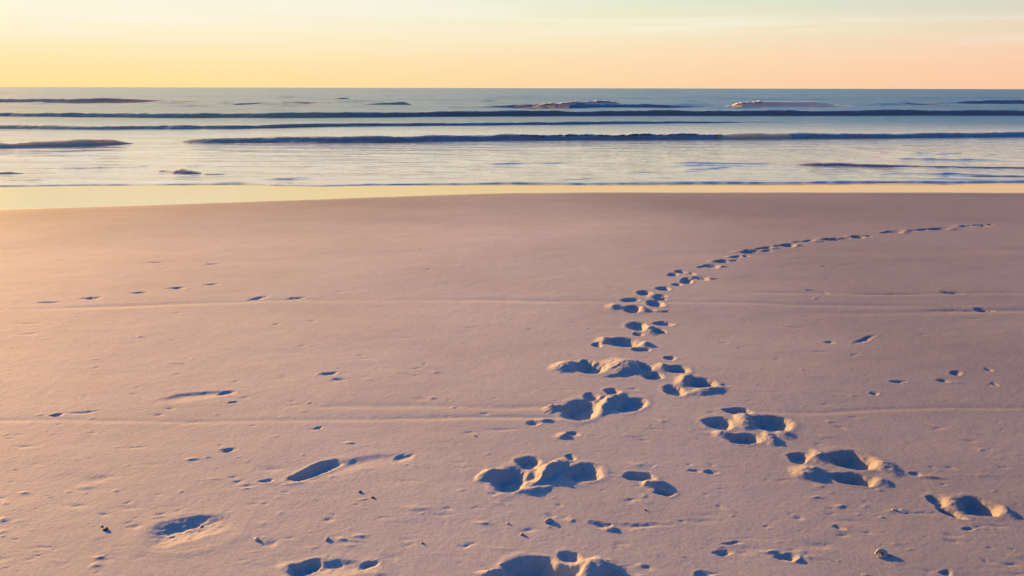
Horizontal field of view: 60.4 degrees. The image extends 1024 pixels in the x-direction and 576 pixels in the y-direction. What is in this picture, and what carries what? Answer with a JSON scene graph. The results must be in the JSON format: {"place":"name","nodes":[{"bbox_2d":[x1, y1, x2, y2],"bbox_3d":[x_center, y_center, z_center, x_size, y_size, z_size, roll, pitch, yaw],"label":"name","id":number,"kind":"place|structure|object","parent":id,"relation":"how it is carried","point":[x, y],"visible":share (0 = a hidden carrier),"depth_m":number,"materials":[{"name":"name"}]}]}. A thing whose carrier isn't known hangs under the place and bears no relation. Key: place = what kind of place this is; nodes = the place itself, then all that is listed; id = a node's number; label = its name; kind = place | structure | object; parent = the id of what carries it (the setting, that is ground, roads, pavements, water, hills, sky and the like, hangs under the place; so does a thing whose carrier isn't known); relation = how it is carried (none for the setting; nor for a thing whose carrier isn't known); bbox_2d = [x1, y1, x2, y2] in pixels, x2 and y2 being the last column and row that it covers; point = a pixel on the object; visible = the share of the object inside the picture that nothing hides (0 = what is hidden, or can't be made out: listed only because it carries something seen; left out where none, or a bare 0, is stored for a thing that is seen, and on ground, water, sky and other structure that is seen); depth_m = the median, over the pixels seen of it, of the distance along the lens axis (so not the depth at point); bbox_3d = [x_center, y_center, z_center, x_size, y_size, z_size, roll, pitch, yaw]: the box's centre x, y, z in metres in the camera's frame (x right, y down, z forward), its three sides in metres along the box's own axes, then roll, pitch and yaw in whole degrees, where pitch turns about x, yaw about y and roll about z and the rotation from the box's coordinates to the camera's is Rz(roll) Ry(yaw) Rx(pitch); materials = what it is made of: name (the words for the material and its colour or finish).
{"place":"outdoors","nodes":[
{"label":"outdoors","id":0,"kind":"place"},
{"bbox_2d":[0,192,1023,575],"bbox_3d":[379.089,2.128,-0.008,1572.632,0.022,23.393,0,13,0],"label":"beach sand","id":1,"kind":"structure","parent":0,"point":[448,330],"depth_m":4.08,"materials":[{"name":"beige sand"}]},
{"bbox_2d":[31,300,67,303],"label":"footprint","id":2,"kind":"object","parent":1,"relation":"on","point":[42,302],"visible":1,"depth_m":5.46},
{"bbox_2d":[46,409,112,416],"bbox_3d":[-1.771,0.515,3.608,0.254,0.009,0.060,-3,13,-14],"label":"sand dent","id":3,"kind":"object","parent":1,"relation":"on","point":[82,412],"visible":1,"depth_m":3.61,"materials":[{"name":"beige sand"}]},
{"bbox_2d":[74,296,105,299],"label":"footprint","id":4,"kind":"object","parent":1,"relation":"on","point":[91,298],"visible":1,"depth_m":5.57},
{"bbox_2d":[127,291,154,293],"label":"footprint","id":5,"kind":"object","parent":1,"relation":"on","point":[138,292],"visible":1,"depth_m":5.72},
{"bbox_2d":[142,261,171,263],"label":"footprint","id":6,"kind":"object","parent":1,"relation":"on","point":[152,262],"visible":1,"depth_m":6.72},
{"bbox_2d":[161,286,189,288],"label":"footprint","id":7,"kind":"object","parent":1,"relation":"on","point":[180,287],"visible":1,"depth_m":5.86},
{"bbox_2d":[130,511,249,555],"bbox_3d":[-0.960,0.740,2.642,0.335,0.016,0.271,0,13,0],"label":"footprint","id":8,"kind":"object","parent":1,"relation":"on","point":[189,532],"visible":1,"depth_m":2.64},
{"bbox_2d":[146,389,252,406],"bbox_3d":[-1.339,0.473,3.775,0.426,0.010,0.213,0,13,0],"label":"footprint","id":9,"kind":"object","parent":1,"relation":"on","point":[187,398],"visible":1,"depth_m":3.77},
{"bbox_2d":[199,283,225,285],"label":"footprint","id":10,"kind":"object","parent":1,"relation":"on","point":[206,284],"visible":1,"depth_m":5.96},
{"bbox_2d":[199,263,225,264],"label":"footprint","id":11,"kind":"object","parent":1,"relation":"on","point":[212,263],"visible":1,"depth_m":6.67},
{"bbox_2d":[218,447,240,453],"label":"sand dent","id":12,"kind":"object","parent":1,"relation":"on","point":[226,450],"visible":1,"depth_m":3.24,"materials":[{"name":"beige sand"}]},
{"bbox_2d":[246,295,273,301],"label":"footprint","id":13,"kind":"object","parent":1,"relation":"on","point":[259,298],"visible":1,"depth_m":5.58},
{"bbox_2d":[256,478,276,482],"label":"sand dent","id":14,"kind":"object","parent":1,"relation":"on","point":[267,480],"visible":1,"depth_m":2.99,"materials":[{"name":"beige sand"}]},
{"bbox_2d":[282,296,308,300],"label":"footprint","id":15,"kind":"object","parent":1,"relation":"on","point":[294,298],"visible":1,"depth_m":5.58},
{"bbox_2d":[311,425,324,430],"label":"sand dent","id":16,"kind":"object","parent":1,"relation":"on","point":[318,427],"visible":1,"depth_m":3.44,"materials":[{"name":"beige sand"}]},
{"bbox_2d":[316,371,351,380],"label":"footprint","id":17,"kind":"object","parent":1,"relation":"on","point":[330,373],"visible":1,"depth_m":4.06},
{"bbox_2d":[280,555,389,575],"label":"footprint","id":18,"kind":"object","parent":1,"relation":"on","point":[339,565],"visible":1,"depth_m":2.47},
{"bbox_2d":[282,448,433,483],"bbox_3d":[-0.535,0.639,3.101,0.545,0.034,0.200,-4,13,-18],"label":"footprint","id":19,"kind":"object","parent":1,"relation":"on","point":[344,468],"visible":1,"depth_m":3.11},
{"bbox_2d":[524,418,556,426],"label":"sand dent","id":20,"kind":"object","parent":1,"relation":"on","point":[536,422],"visible":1,"depth_m":3.50,"materials":[{"name":"beige sand"}]},
{"bbox_2d":[475,453,608,495],"bbox_3d":[0.099,0.638,3.050,0.474,0.057,0.305,-5,14,-23],"label":"footprint","id":21,"kind":"object","parent":1,"relation":"on","point":[519,475],"visible":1,"depth_m":3.04},
{"bbox_2d":[475,548,630,575],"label":"footprint","id":22,"kind":"object","parent":1,"relation":"on","point":[568,562],"visible":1,"depth_m":2.47},
{"bbox_2d":[554,430,581,439],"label":"sand dent","id":23,"kind":"object","parent":1,"relation":"on","point":[565,435],"visible":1,"depth_m":3.36,"materials":[{"name":"beige sand"}]},
{"bbox_2d":[548,359,608,374],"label":"footprint","id":24,"kind":"object","parent":1,"relation":"on","point":[588,367],"visible":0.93,"depth_m":4.20},
{"bbox_2d":[541,387,651,422],"bbox_3d":[0.369,0.497,3.670,0.474,0.061,0.318,-12,18,-43],"label":"footprint","id":25,"kind":"object","parent":1,"relation":"on","point":[586,407],"visible":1,"depth_m":3.69},
{"bbox_2d":[590,336,654,351],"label":"footprint","id":26,"kind":"object","parent":1,"relation":"on","point":[635,344],"visible":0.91,"depth_m":4.61},
{"bbox_2d":[600,357,653,378],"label":"footprint","id":27,"kind":"object","parent":1,"relation":"on","point":[620,367],"visible":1,"depth_m":4.13},
{"bbox_2d":[604,303,649,313],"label":"footprint","id":28,"kind":"object","parent":1,"relation":"on","point":[633,308],"visible":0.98,"depth_m":5.33},
{"bbox_2d":[618,297,641,301],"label":"footprint","id":29,"kind":"object","parent":1,"relation":"on","point":[632,299],"visible":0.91,"depth_m":5.55},
{"bbox_2d":[586,519,681,531],"bbox_3d":[0.376,0.726,2.684,0.297,0.015,0.081,0,13,0],"label":"sand dent","id":30,"kind":"object","parent":1,"relation":"on","point":[613,526],"visible":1,"depth_m":2.69,"materials":[{"name":"beige sand"}]},
{"bbox_2d":[636,289,657,298],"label":"footprint","id":31,"kind":"object","parent":1,"relation":"on","point":[650,294],"visible":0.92,"depth_m":5.74},
{"bbox_2d":[620,470,678,497],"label":"footprints","id":32,"kind":"object","parent":1,"relation":"on","point":[655,484],"visible":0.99,"depth_m":2.96,"materials":[{"name":"beige sand"}]},
{"bbox_2d":[624,320,677,336],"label":"footprint","id":33,"kind":"object","parent":1,"relation":"on","point":[640,328],"visible":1,"depth_m":4.93},
{"bbox_2d":[644,299,668,312],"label":"footprint","id":34,"kind":"object","parent":1,"relation":"on","point":[653,303],"visible":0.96,"depth_m":5.46},
{"bbox_2d":[655,293,670,300],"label":"footprint","id":35,"kind":"object","parent":1,"relation":"on","point":[661,296],"visible":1,"depth_m":5.62},
{"bbox_2d":[653,286,672,290],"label":"footprint","id":36,"kind":"object","parent":1,"relation":"on","point":[663,288],"visible":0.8,"depth_m":5.87},
{"bbox_2d":[640,355,693,379],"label":"footprint","id":37,"kind":"object","parent":1,"relation":"on","point":[659,374],"visible":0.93,"depth_m":4.16},
{"bbox_2d":[666,269,697,276],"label":"footprint","id":38,"kind":"object","parent":1,"relation":"on","point":[676,272],"visible":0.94,"depth_m":6.36},
{"bbox_2d":[670,276,694,285],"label":"footprint","id":39,"kind":"object","parent":1,"relation":"on","point":[684,280],"visible":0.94,"depth_m":6.09},
{"bbox_2d":[660,373,729,397],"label":"footprint","id":40,"kind":"object","parent":1,"relation":"on","point":[703,385],"visible":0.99,"depth_m":3.92},
{"bbox_2d":[685,468,721,474],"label":"sand dent","id":41,"kind":"object","parent":1,"relation":"on","point":[706,471],"visible":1,"depth_m":3.06,"materials":[{"name":"beige sand"}]},
{"bbox_2d":[690,275,717,280],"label":"footprint","id":42,"kind":"object","parent":1,"relation":"on","point":[703,278],"visible":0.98,"depth_m":6.18},
{"bbox_2d":[693,569,719,575],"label":"sand dent","id":43,"kind":"object","parent":1,"relation":"on","point":[701,572],"visible":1,"depth_m":2.43,"materials":[{"name":"beige sand"}]},
{"bbox_2d":[696,263,727,268],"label":"footprint","id":44,"kind":"object","parent":1,"relation":"on","point":[712,265],"visible":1,"depth_m":6.61},
{"bbox_2d":[706,259,741,263],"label":"footprint","id":45,"kind":"object","parent":1,"relation":"on","point":[720,261],"visible":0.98,"depth_m":6.81},
{"bbox_2d":[710,540,746,556],"bbox_3d":[0.628,0.759,2.560,0.066,0.010,0.133,11,17,39],"label":"sand dent","id":46,"kind":"object","parent":1,"relation":"on","point":[723,551],"visible":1,"depth_m":2.55,"materials":[{"name":"beige sand"}]},
{"bbox_2d":[724,254,749,258],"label":"footprint","id":47,"kind":"object","parent":1,"relation":"on","point":[737,256],"visible":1,"depth_m":7.00},
{"bbox_2d":[699,406,798,446],"bbox_3d":[0.942,0.547,3.469,0.400,0.056,0.413,0,13,0],"label":"footprint","id":48,"kind":"object","parent":1,"relation":"on","point":[774,428],"visible":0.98,"depth_m":3.49},
{"bbox_2d":[731,249,774,253],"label":"footprint","id":49,"kind":"object","parent":1,"relation":"on","point":[749,251],"visible":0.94,"depth_m":7.23},
{"bbox_2d":[754,246,780,249],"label":"footprint","id":50,"kind":"object","parent":1,"relation":"on","point":[766,247],"visible":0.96,"depth_m":7.37},
{"bbox_2d":[760,549,804,563],"bbox_3d":[0.773,0.767,2.514,0.124,0.015,0.066,4,14,19],"label":"sand dent","id":51,"kind":"object","parent":1,"relation":"on","point":[792,557],"visible":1,"depth_m":2.52,"materials":[{"name":"beige sand"}]},
{"bbox_2d":[772,242,803,246],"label":"footprint","id":52,"kind":"object","parent":1,"relation":"on","point":[788,244],"visible":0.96,"depth_m":7.51},
{"bbox_2d":[792,239,824,242],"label":"footprint","id":53,"kind":"object","parent":1,"relation":"on","point":[809,240],"visible":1,"depth_m":7.67},
{"bbox_2d":[804,288,831,293],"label":"sand dent","id":54,"kind":"object","parent":1,"relation":"on","point":[818,291],"visible":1,"depth_m":5.82,"materials":[{"name":"beige sand"}]},
{"bbox_2d":[813,237,851,240],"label":"footprint","id":55,"kind":"object","parent":1,"relation":"on","point":[832,239],"visible":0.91,"depth_m":7.83},
{"bbox_2d":[828,523,847,530],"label":"sand dent","id":56,"kind":"object","parent":1,"relation":"on","point":[838,527],"visible":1,"depth_m":2.68,"materials":[{"name":"beige sand"}]},
{"bbox_2d":[784,447,906,487],"bbox_3d":[1.165,0.638,3.100,0.411,0.057,0.338,0,13,0],"label":"footprint","id":57,"kind":"object","parent":1,"relation":"on","point":[854,460],"visible":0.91,"depth_m":3.09},
{"bbox_2d":[822,333,880,344],"bbox_3d":[1.839,0.280,4.674,0.425,0.010,0.138,-6,14,-23],"label":"sand dent","id":58,"kind":"object","parent":1,"relation":"on","point":[867,338],"visible":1,"depth_m":4.67,"materials":[{"name":"beige sand"}]},
{"bbox_2d":[843,235,873,238],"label":"footprint","id":59,"kind":"object","parent":1,"relation":"on","point":[859,236],"visible":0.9,"depth_m":7.97},
{"bbox_2d":[868,390,880,396],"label":"sand dent","id":60,"kind":"object","parent":1,"relation":"on","point":[875,393],"visible":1,"depth_m":3.85,"materials":[{"name":"beige sand"}]},
{"bbox_2d":[874,548,887,557],"bbox_3d":[1.056,0.759,2.516,0.044,0.015,0.033,2,32,-18],"label":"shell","id":61,"kind":"object","parent":1,"relation":"on","point":[883,551],"visible":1,"depth_m":2.52},
{"bbox_2d":[878,230,911,233],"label":"footprint","id":62,"kind":"object","parent":1,"relation":"on","point":[895,231],"visible":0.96,"depth_m":8.22},
{"bbox_2d":[887,379,909,382],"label":"sand dent","id":63,"kind":"object","parent":1,"relation":"on","point":[898,381],"visible":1,"depth_m":4.01,"materials":[{"name":"beige sand"}]},
{"bbox_2d":[832,290,967,295],"bbox_3d":[2.534,0.037,5.770,0.902,0.015,0.152,0,13,0],"label":"sand dent","id":64,"kind":"object","parent":1,"relation":"on","point":[945,292],"visible":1,"depth_m":5.75,"materials":[{"name":"beige sand"}]},
{"bbox_2d":[903,229,926,231],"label":"footprint","id":65,"kind":"object","parent":1,"relation":"on","point":[913,230],"visible":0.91,"depth_m":8.32},
{"bbox_2d":[907,471,948,479],"bbox_3d":[1.427,0.647,3.021,0.131,0.012,0.053,7,15,29],"label":"sand dent","id":66,"kind":"object","parent":1,"relation":"on","point":[919,474],"visible":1,"depth_m":3.02,"materials":[{"name":"beige sand"}]},
{"bbox_2d":[917,227,961,230],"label":"footprint","id":67,"kind":"object","parent":1,"relation":"on","point":[931,228],"visible":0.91,"depth_m":8.40},
{"bbox_2d":[933,378,953,382],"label":"sand dent","id":68,"kind":"object","parent":1,"relation":"on","point":[944,380],"visible":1,"depth_m":4.03,"materials":[{"name":"beige sand"}]},
{"bbox_2d":[937,568,954,575],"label":"sand dent","id":69,"kind":"object","parent":1,"relation":"on","point":[945,572],"visible":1,"depth_m":2.43,"materials":[{"name":"beige sand"}]},
{"bbox_2d":[910,306,1002,312],"bbox_3d":[2.679,0.142,5.324,0.563,0.019,0.151,-2,13,-8],"label":"sand dent","id":70,"kind":"object","parent":1,"relation":"on","point":[977,309],"visible":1,"depth_m":5.33,"materials":[{"name":"beige sand"}]},
{"bbox_2d":[948,369,964,375],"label":"sand dent","id":71,"kind":"object","parent":1,"relation":"on","point":[956,372],"visible":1,"depth_m":4.15,"materials":[{"name":"beige sand"}]},
{"bbox_2d":[951,224,978,227],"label":"footprint","id":72,"kind":"object","parent":1,"relation":"on","point":[961,226],"visible":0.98,"depth_m":8.59},
{"bbox_2d":[959,526,977,531],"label":"sand dent","id":73,"kind":"object","parent":1,"relation":"on","point":[967,528],"visible":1,"depth_m":2.67,"materials":[{"name":"beige sand"}]},
{"bbox_2d":[923,493,1021,520],"bbox_3d":[1.463,0.705,2.807,0.254,0.040,0.193,0,13,0],"label":"footprint","id":74,"kind":"object","parent":1,"relation":"on","point":[961,505],"visible":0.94,"depth_m":2.82},
{"bbox_2d":[977,224,995,226],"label":"footprint","id":75,"kind":"object","parent":1,"relation":"on","point":[986,225],"visible":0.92,"depth_m":8.64},
{"bbox_2d":[982,366,994,371],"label":"sand dent","id":76,"kind":"object","parent":1,"relation":"on","point":[988,369],"visible":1,"depth_m":4.20,"materials":[{"name":"beige sand"}]},
{"bbox_2d":[988,382,1000,386],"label":"sand dent","id":77,"kind":"object","parent":1,"relation":"on","point":[995,384],"visible":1,"depth_m":3.98,"materials":[{"name":"beige sand"}]},
{"bbox_2d":[0,87,1023,186],"bbox_3d":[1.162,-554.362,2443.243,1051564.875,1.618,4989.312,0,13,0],"label":"sea water","id":78,"kind":"structure","parent":0,"point":[146,156],"depth_m":22.35,"materials":[{"name":"blue liquid"}]},
{"bbox_2d":[0,172,23,173],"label":"ripple","id":79,"kind":"object","parent":78,"relation":"on","point":[10,173],"visible":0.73,"depth_m":14.19,"materials":[{"name":"liquid"}]},
{"bbox_2d":[0,139,132,147],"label":"wave","id":80,"kind":"object","parent":78,"relation":"on","point":[74,142],"visible":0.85,"depth_m":20.86,"materials":[{"name":"liquid"}]},
{"bbox_2d":[0,98,196,102],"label":"wave","id":81,"kind":"object","parent":78,"relation":"on","point":[80,100],"visible":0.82,"depth_m":78.40,"materials":[{"name":"liquid"}]},
{"bbox_2d":[159,169,219,174],"bbox_3d":[-5.180,-1.915,14.488,1.818,0.104,0.772,9,16,34],"label":"ripple","id":82,"kind":"object","parent":78,"relation":"on","point":[183,171],"visible":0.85,"depth_m":14.31,"materials":[{"name":"liquid"}]},
{"bbox_2d":[232,101,331,104],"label":"wave","id":83,"kind":"object","parent":78,"relation":"on","point":[283,101],"visible":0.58,"depth_m":73.06,"materials":[{"name":"liquid"}]},
{"bbox_2d":[0,121,739,129],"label":"wave","id":84,"kind":"object","parent":78,"relation":"on","point":[289,125],"visible":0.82,"depth_m":31.56,"materials":[{"name":"liquid"}]},
{"bbox_2d":[365,101,411,104],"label":"wave","id":85,"kind":"object","parent":78,"relation":"on","point":[396,103],"visible":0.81,"depth_m":71.77,"materials":[{"name":"liquid"}]},
{"bbox_2d":[0,109,1023,117],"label":"wave","id":86,"kind":"object","parent":78,"relation":"on","point":[874,112],"visible":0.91,"depth_m":44.55,"materials":[{"name":"liquid"}]},
{"bbox_2d":[448,103,698,108],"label":"wave","id":87,"kind":"object","parent":78,"relation":"on","point":[602,106],"visible":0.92,"depth_m":63.90,"materials":[{"name":"liquid"}]},
{"bbox_2d":[529,100,620,108],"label":"breaking wave","id":88,"kind":"object","parent":78,"relation":"on","point":[565,105],"visible":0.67,"depth_m":62.50,"materials":[{"name":"white liquid"}]},
{"bbox_2d":[181,132,1023,142],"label":"wave","id":89,"kind":"object","parent":78,"relation":"on","point":[496,137],"visible":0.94,"depth_m":23.84,"materials":[{"name":"liquid"}]},
{"bbox_2d":[727,100,849,106],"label":"breaking wave","id":90,"kind":"object","parent":78,"relation":"on","point":[759,103],"visible":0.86,"depth_m":66.97,"materials":[{"name":"white liquid"}]},
{"bbox_2d":[848,103,935,104],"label":"wave","id":91,"kind":"object","parent":78,"relation":"on","point":[908,103],"visible":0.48,"depth_m":76.11,"materials":[{"name":"liquid"}]},
{"bbox_2d":[795,162,1023,167],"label":"ripple","id":92,"kind":"object","parent":78,"relation":"on","point":[847,164],"visible":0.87,"depth_m":15.81,"materials":[{"name":"liquid"}]},
{"bbox_2d":[943,100,1023,103],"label":"wave","id":93,"kind":"object","parent":78,"relation":"on","point":[996,102],"visible":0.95,"depth_m":88.70,"materials":[{"name":"liquid"}]},
{"bbox_2d":[973,175,1023,176],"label":"ripple","id":94,"kind":"object","parent":78,"relation":"on","point":[999,176],"visible":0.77,"depth_m":14.06,"materials":[{"name":"liquid"}]},
{"bbox_2d":[0,182,1023,208],"bbox_3d":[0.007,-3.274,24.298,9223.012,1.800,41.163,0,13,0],"label":"wet sand","id":95,"kind":"structure","parent":0,"point":[22,197],"depth_m":11.70,"materials":[{"name":"beige sand"}]},
{"bbox_2d":[0,0,1023,88],"label":"sky","id":96,"kind":"structure","parent":0,"point":[708,44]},
{"bbox_2d":[545,517,551,522],"bbox_3d":[0.112,0.716,2.709,0.033,0.016,0.018,-12,18,-43],"label":"sand clod","id":97,"kind":"object","parent":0,"point":[548,520],"visible":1,"depth_m":2.70,"materials":[{"name":"beige sand"}]}
]}

